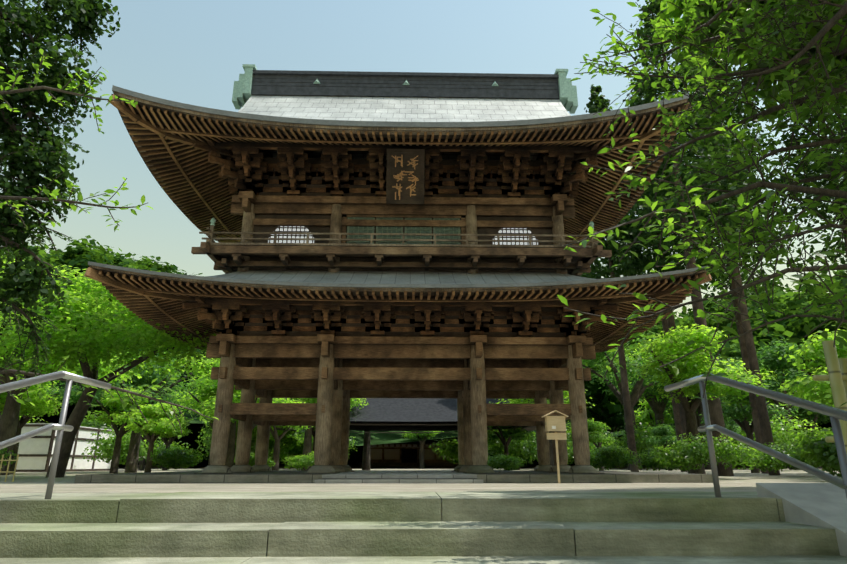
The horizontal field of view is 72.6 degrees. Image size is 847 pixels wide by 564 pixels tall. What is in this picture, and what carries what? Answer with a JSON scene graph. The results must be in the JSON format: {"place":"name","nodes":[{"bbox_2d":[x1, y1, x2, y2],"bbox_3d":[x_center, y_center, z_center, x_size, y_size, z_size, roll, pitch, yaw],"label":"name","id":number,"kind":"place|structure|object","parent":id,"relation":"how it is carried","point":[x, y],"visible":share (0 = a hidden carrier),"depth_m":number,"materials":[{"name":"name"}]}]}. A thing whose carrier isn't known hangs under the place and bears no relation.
{"place":"outdoors","nodes":[
{"label":"outdoors","id":0,"kind":"place"},
{"bbox_2d":[16,423,113,469],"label":"hall walls","id":1,"kind":"structure","parent":0,"point":[34,446],"depth_m":35.96,"materials":[{"name":"white paint"}]},
{"bbox_2d":[235,305,568,336],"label":"wall","id":2,"kind":"structure","parent":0,"point":[390,334],"depth_m":17.97,"materials":[{"name":"brown wood"}]},
{"bbox_2d":[251,70,559,98],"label":"roof ridge","id":3,"kind":"structure","parent":0,"point":[389,84],"depth_m":23.31,"materials":[{"name":"grey tile"}]},
{"bbox_2d":[232,64,577,113],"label":"roof ridge ornaments","id":4,"kind":"object","parent":3,"relation":"attached to","point":[242,88],"visible":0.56,"depth_m":23.23},
{"bbox_2d":[0,465,842,522],"bbox_3d":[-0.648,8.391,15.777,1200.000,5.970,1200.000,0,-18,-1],"label":"ground","id":5,"kind":"structure","parent":0,"point":[744,480],"depth_m":10.62,"materials":[{"name":"grey stone"}]},
{"bbox_2d":[0,455,18,481],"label":"bamboo fence","id":6,"kind":"object","parent":5,"relation":"on","point":[7,471],"visible":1,"depth_m":15.57,"materials":[{"name":"brown wood"}]},
{"bbox_2d":[45,379,72,498],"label":"handrail posts","id":7,"kind":"object","parent":5,"relation":"on","point":[57,447],"visible":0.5,"depth_m":4.27,"materials":[{"name":"grey metal"}]},
{"bbox_2d":[0,371,111,448],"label":"handrail tubes","id":8,"kind":"object","parent":7,"relation":"attached to","point":[10,386],"visible":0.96,"depth_m":4.08,"materials":[{"name":"metal"}]},
{"bbox_2d":[16,423,535,471],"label":"building","id":9,"kind":"structure","parent":5,"relation":"on","point":[49,455],"depth_m":37.80,"materials":[{"name":"white paint"}]},
{"bbox_2d":[286,398,527,430],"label":"background building roof","id":10,"kind":"structure","parent":9,"relation":"on","point":[409,411],"depth_m":38.06,"materials":[{"name":"tile"}]},
{"bbox_2d":[74,471,712,482],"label":"gate platform","id":11,"kind":"structure","parent":5,"relation":"on","point":[500,477],"depth_m":14.63,"materials":[{"name":"stone"}]},
{"bbox_2d":[194,465,602,473],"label":"column bases","id":12,"kind":"object","parent":11,"relation":"on","point":[335,469],"visible":0.94,"depth_m":16.59,"materials":[{"name":"grey stone"}]},
{"bbox_2d":[210,343,589,464],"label":"columns","id":13,"kind":"structure","parent":11,"relation":"on","point":[332,435],"depth_m":17.44,"materials":[{"name":"brown wood"}]},
{"bbox_2d":[84,267,711,352],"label":"gate rafters","id":14,"kind":"object","parent":13,"relation":"on","point":[156,300],"visible":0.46,"depth_m":16.19,"materials":[{"name":"brown wood"}]},
{"bbox_2d":[90,265,705,291],"bbox_3d":[-0.703,1.568,20.578,16.500,0.656,10.940,0,-18,-1],"label":"gate eave board","id":15,"kind":"object","parent":14,"relation":"attached to","point":[401,289],"visible":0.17,"depth_m":15.29,"materials":[{"name":"brown wood"}]},
{"bbox_2d":[205,271,592,283],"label":"gate roof","id":16,"kind":"structure","parent":14,"relation":"on","point":[359,277],"depth_m":17.92,"materials":[{"name":"grey metal"}]},
{"bbox_2d":[88,261,707,287],"bbox_3d":[-0.703,1.487,20.604,16.600,0.674,11.040,0,-18,-1],"label":"lower roof edge","id":17,"kind":"object","parent":16,"relation":"attached to","point":[390,285],"visible":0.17,"depth_m":15.25,"materials":[{"name":"brown wood"}]},
{"bbox_2d":[191,191,611,275],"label":"beams","id":18,"kind":"structure","parent":16,"relation":"on","point":[226,259],"depth_m":18.89,"materials":[{"name":"brown wood"}]},
{"bbox_2d":[237,203,566,273],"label":"upper columns","id":19,"kind":"structure","parent":18,"relation":"on","point":[471,223],"depth_m":18.99,"materials":[{"name":"brown wood"}]},
{"bbox_2d":[199,225,604,247],"bbox_3d":[-0.703,-0.426,21.209,12.760,0.700,7.200,0,-18,-1],"label":"balcony railing","id":20,"kind":"object","parent":18,"relation":"attached to","point":[211,233],"visible":0.4,"depth_m":18.08,"materials":[{"name":"brown wood"}]},
{"bbox_2d":[210,218,593,227],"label":"beam end ornaments","id":21,"kind":"object","parent":20,"relation":"on","point":[213,221],"visible":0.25,"depth_m":18.15},
{"bbox_2d":[249,157,555,272],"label":"upper wall boards","id":22,"kind":"object","parent":18,"relation":"attached to","point":[272,160],"visible":0.04,"depth_m":19.22,"materials":[{"name":"brown wood"}]},
{"bbox_2d":[194,138,610,197],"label":"roof brackets","id":23,"kind":"object","parent":18,"relation":"attached to","point":[247,170],"visible":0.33,"depth_m":19.17,"materials":[{"name":"brown wood"}]},
{"bbox_2d":[108,94,692,244],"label":"gate rafters","id":24,"kind":"object","parent":23,"relation":"on","point":[198,187],"visible":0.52,"depth_m":18.54,"materials":[{"name":"brown wood"}]},
{"bbox_2d":[114,91,686,223],"bbox_3d":[-0.703,-3.208,22.089,16.800,1.235,11.240,0,-18,-1],"label":"gate eave board","id":25,"kind":"object","parent":24,"relation":"attached to","point":[421,131],"visible":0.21,"depth_m":16.62,"materials":[{"name":"brown wood"}]},
{"bbox_2d":[111,94,689,222],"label":"gate upper soffit boards","id":26,"kind":"object","parent":24,"relation":"on","point":[148,106],"visible":0.06,"depth_m":17.19,"materials":[{"name":"brown wood"}]},
{"bbox_2d":[238,95,570,159],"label":"gate roof","id":27,"kind":"structure","parent":24,"relation":"on","point":[402,109],"depth_m":22.16,"materials":[{"name":"grey tile"}]},
{"bbox_2d":[112,85,688,127],"bbox_3d":[-0.703,-3.351,22.134,16.900,1.265,11.340,0,-18,-1],"label":"roof edge","id":28,"kind":"object","parent":27,"relation":"attached to","point":[373,123],"visible":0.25,"depth_m":16.60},
{"bbox_2d":[386,149,424,203],"bbox_3d":[-0.578,-3.394,18.542,1.220,1.751,0.528,0,-18,-1],"label":"gate plaque","id":29,"kind":"object","parent":23,"relation":"attached to","point":[404,182],"visible":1,"depth_m":18.53,"materials":[{"name":"brown wood"}]},
{"bbox_2d":[392,155,418,199],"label":"gate plaque letters","id":30,"kind":"object","parent":29,"relation":"attached to","point":[397,176],"visible":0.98,"depth_m":18.53,"materials":[{"name":"gold metal"}]},
{"bbox_2d":[266,225,539,244],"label":"window frames","id":31,"kind":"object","parent":18,"relation":"attached to","point":[309,231],"visible":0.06,"depth_m":19.09,"materials":[{"name":"wood"}]},
{"bbox_2d":[268,226,537,244],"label":"windows","id":32,"kind":"structure","parent":31,"relation":"attached to","point":[496,243],"depth_m":19.11,"materials":[{"name":"white paper"}]},
{"bbox_2d":[341,214,465,243],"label":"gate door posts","id":33,"kind":"object","parent":18,"relation":"attached to","point":[461,217],"visible":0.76,"depth_m":19.23,"materials":[{"name":"brown wood"}]},
{"bbox_2d":[347,217,460,243],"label":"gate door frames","id":34,"kind":"structure","parent":33,"relation":"attached to","point":[396,229],"depth_m":19.07,"materials":[{"name":"wood"}]},
{"bbox_2d":[349,218,457,243],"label":"door panels","id":35,"kind":"object","parent":34,"relation":"in","point":[425,230],"visible":0.15,"depth_m":19.13,"materials":[{"name":"wood"}]},
{"bbox_2d":[90,267,708,296],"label":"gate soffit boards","id":36,"kind":"object","parent":14,"relation":"on","point":[426,293],"visible":0.02,"depth_m":15.60,"materials":[{"name":"brown wood"}]},
{"bbox_2d":[182,296,618,336],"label":"roof brackets","id":37,"kind":"object","parent":13,"relation":"on","point":[223,316],"visible":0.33,"depth_m":17.66,"materials":[{"name":"brown wood"}]},
{"bbox_2d":[206,334,595,425],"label":"beams","id":38,"kind":"structure","parent":13,"relation":"attached to","point":[405,367],"depth_m":17.66,"materials":[{"name":"brown wood"}]},
{"bbox_2d":[315,471,482,482],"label":"gate steps","id":39,"kind":"structure","parent":5,"relation":"on","point":[401,477],"depth_m":14.50,"materials":[{"name":"grey stone"}]},
{"bbox_2d":[358,463,458,465],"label":"building foundation","id":40,"kind":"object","parent":5,"relation":"on","point":[411,464],"depth_m":130.19,"materials":[{"name":"stone"}]},
{"bbox_2d":[370,443,453,462],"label":"building wall","id":41,"kind":"structure","parent":40,"relation":"on","point":[400,460],"depth_m":132.11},
{"bbox_2d":[402,440,443,443],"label":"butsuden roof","id":42,"kind":"structure","parent":41,"relation":"on","point":[427,441],"depth_m":131.48,"materials":[{"name":"tile"}]},
{"bbox_2d":[0,401,841,477],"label":"shrub foliage","id":43,"kind":"object","parent":5,"relation":"on","point":[812,447],"visible":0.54,"depth_m":25.01,"materials":[{"name":"green plant"}]},
{"bbox_2d":[0,491,846,563],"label":"stone steps","id":44,"kind":"structure","parent":5,"relation":"on","point":[685,527],"depth_m":3.62,"materials":[{"name":"grey stone"}]},
{"bbox_2d":[0,257,846,477],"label":"trees","id":45,"kind":"object","parent":5,"relation":"on","point":[86,321],"depth_m":22.41,"materials":[{"name":"green plant"}]},
{"bbox_2d":[19,327,830,445],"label":"tree leaves","id":46,"kind":"object","parent":45,"relation":"on","point":[772,361],"visible":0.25,"depth_m":45.87,"materials":[{"name":"green plant"}]},
{"bbox_2d":[541,410,568,482],"bbox_3d":[3.238,4.001,14.002,0.611,1.711,0.300,0,-18,-1],"label":"notice box","id":47,"kind":"object","parent":5,"relation":"on","point":[559,422],"visible":0.96,"depth_m":14.04,"materials":[{"name":"brown wood"}]},
{"bbox_2d":[580,0,846,475],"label":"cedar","id":48,"kind":"object","parent":5,"relation":"on","point":[632,264],"depth_m":28.55,"materials":[{"name":"green plant"}]},
{"bbox_2d":[699,381,846,497],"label":"handrail posts","id":49,"kind":"object","parent":5,"relation":"on","point":[839,441],"visible":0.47,"depth_m":4.27,"materials":[{"name":"grey metal"}]},
{"bbox_2d":[664,373,846,489],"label":"handrail tubes","id":50,"kind":"object","parent":49,"relation":"attached to","point":[840,414],"visible":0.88,"depth_m":3.59,"materials":[{"name":"metal"}]},
{"bbox_2d":[756,483,846,556],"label":"concrete cheek","id":51,"kind":"object","parent":5,"relation":"on","point":[820,504],"visible":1,"depth_m":4.08,"materials":[{"name":"grey concrete"}]},
{"bbox_2d":[812,340,846,453],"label":"bamboo barrier","id":52,"kind":"object","parent":5,"relation":"on","point":[836,376],"visible":0.9,"depth_m":4.78,"materials":[{"name":"beige wood"}]},
{"bbox_2d":[0,0,846,432],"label":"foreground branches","id":53,"kind":"object","parent":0,"point":[760,72],"visible":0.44,"depth_m":4.68,"materials":[{"name":"green plant"}]},
{"bbox_2d":[0,0,120,377],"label":"tree","id":54,"kind":"object","parent":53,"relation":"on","point":[77,13],"visible":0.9,"depth_m":6.48,"materials":[{"name":"green plant"}]},
{"bbox_2d":[0,49,218,438],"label":"tree leaves","id":55,"kind":"object","parent":53,"relation":"on","point":[55,193],"visible":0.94,"depth_m":5.79,"materials":[{"name":"green plant"}]},
{"bbox_2d":[0,0,846,318],"label":"sky","id":56,"kind":"structure","parent":0,"point":[192,52],"materials":[{"name":"blue"}]},
{"bbox_2d":[28,326,831,464],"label":"hill terrain","id":57,"kind":"structure","parent":0,"point":[355,457],"depth_m":171.53,"materials":[{"name":"green plant"}]},
{"bbox_2d":[0,235,846,417],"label":"trees","id":58,"kind":"object","parent":57,"relation":"on","point":[81,255],"visible":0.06,"depth_m":96.39,"materials":[{"name":"green plant"}]},
{"bbox_2d":[557,0,846,405],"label":"tree","id":59,"kind":"object","parent":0,"point":[804,109],"depth_m":4.65,"materials":[{"name":"green plant"}]}
]}

